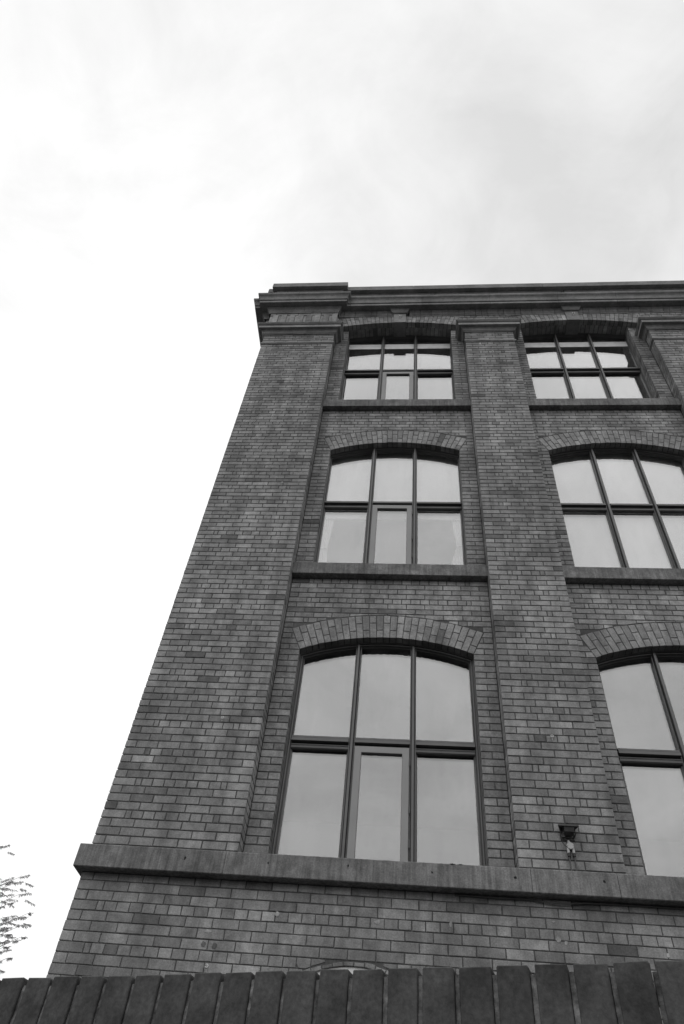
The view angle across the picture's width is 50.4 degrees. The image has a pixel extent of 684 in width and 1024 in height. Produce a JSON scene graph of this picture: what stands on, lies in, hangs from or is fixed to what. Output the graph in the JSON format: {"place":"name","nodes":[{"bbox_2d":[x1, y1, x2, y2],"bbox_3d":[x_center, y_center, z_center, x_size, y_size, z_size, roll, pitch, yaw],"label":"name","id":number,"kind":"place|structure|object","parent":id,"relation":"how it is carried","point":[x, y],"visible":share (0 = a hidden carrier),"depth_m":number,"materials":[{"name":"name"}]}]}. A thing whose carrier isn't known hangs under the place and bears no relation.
{"place":"outdoors","nodes":[
{"label":"outdoors","id":0,"kind":"place"},
{"bbox_2d":[0,960,683,1023],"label":"boundary wall","id":1,"kind":"structure","parent":0,"point":[624,993],"depth_m":1.41,"materials":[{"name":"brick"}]},
{"bbox_2d":[0,0,683,980],"label":"sky","id":2,"kind":"structure","parent":0,"point":[165,165],"materials":[{"name":"white"}]},
{"label":"ground","id":3,"kind":"structure","parent":0,"visible":0},
{"bbox_2d":[0,844,35,973],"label":"tree","id":4,"kind":"object","parent":3,"relation":"on","point":[6,929],"visible":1,"depth_m":12.43,"materials":[{"name":"grey plant"}]},
{"bbox_2d":[46,280,683,1023],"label":"mill building","id":5,"kind":"structure","parent":3,"relation":"on","point":[358,742],"depth_m":9.12,"materials":[{"name":"brick"}]},
{"bbox_2d":[318,519,333,561],"bbox_3d":[-0.244,0.480,10.501,0.161,1.290,0.068,1,-49,6],"label":"curtain","id":6,"kind":"object","parent":5,"relation":"hanging from","point":[327,528],"visible":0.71,"depth_m":10.62,"materials":[{"name":"fabric"}]},
{"bbox_2d":[317,967,366,974],"bbox_3d":[-0.005,4.675,5.025,0.840,2.662,0.180,1,-49,6],"label":"window","id":7,"kind":"structure","parent":5,"relation":"in","point":[351,969],"depth_m":5.96,"materials":[{"name":"paint"}]},
{"bbox_2d":[270,642,487,865],"bbox_3d":[0.432,2.543,7.848,2.074,2.812,0.103,1,-49,6],"label":"window","id":8,"kind":"structure","parent":5,"relation":"in","point":[355,747],"depth_m":7.78,"materials":[{"name":"paint"}]},
{"bbox_2d":[314,447,466,564],"bbox_3d":[0.754,-0.090,10.883,2.134,2.901,0.103,1,-49,6],"label":"window","id":9,"kind":"structure","parent":5,"relation":"in","point":[372,507],"depth_m":10.83,"materials":[{"name":"paint"}]},
{"bbox_2d":[325,454,460,520],"bbox_3d":[0.813,-0.418,11.463,2.040,1.661,0.048,1,-49,6],"label":"roller blind","id":10,"kind":"object","parent":5,"relation":"attached to","point":[437,479],"visible":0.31,"depth_m":11.47,"materials":[{"name":"fabric"}]},
{"bbox_2d":[340,335,453,399],"bbox_3d":[1.082,-2.681,14.000,2.154,2.913,0.103,1,-49,6],"label":"window","id":11,"kind":"structure","parent":5,"relation":"in","point":[382,374],"depth_m":14.01,"materials":[{"name":"paint"}]},
{"bbox_2d":[451,521,462,564],"bbox_3d":[1.613,0.503,10.324,0.232,1.290,0.077,1,-49,6],"label":"curtain","id":12,"kind":"object","parent":5,"relation":"hanging from","point":[458,557],"visible":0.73,"depth_m":10.35,"materials":[{"name":"fabric"}]},
{"bbox_2d":[558,824,578,846],"bbox_3d":[2.062,2.948,6.613,0.188,0.190,0.109,1,-49,6],"label":"floodlight","id":13,"kind":"object","parent":5,"relation":"attached to","point":[568,830],"visible":1,"depth_m":6.63,"materials":[{"name":"metal"}]},
{"bbox_2d":[566,840,577,870],"bbox_3d":[2.057,3.088,6.498,0.073,0.301,0.038,1,-49,6],"label":"junction box","id":14,"kind":"object","parent":5,"relation":"attached to","point":[570,846],"visible":0.94,"depth_m":6.53,"materials":[{"name":"grey plastic"}]},
{"bbox_2d":[523,333,652,398],"bbox_3d":[4.535,-2.644,13.667,2.154,2.913,0.100,1,-49,6],"label":"window","id":15,"kind":"structure","parent":5,"relation":"in","point":[564,371],"depth_m":13.70,"materials":[{"name":"paint"}]},
{"bbox_2d":[550,448,683,568],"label":"window","id":16,"kind":"structure","parent":5,"relation":"in","point":[608,508],"depth_m":10.58,"materials":[{"name":"paint"}]},
{"bbox_2d":[551,454,683,568],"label":"window pane","id":17,"kind":"structure","parent":5,"relation":"attached to","point":[590,538],"depth_m":10.74,"materials":[{"name":"glass"}]},
{"bbox_2d":[597,651,683,874],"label":"window","id":18,"kind":"structure","parent":5,"relation":"in","point":[648,757],"depth_m":7.73,"materials":[{"name":"paint"}]}
]}

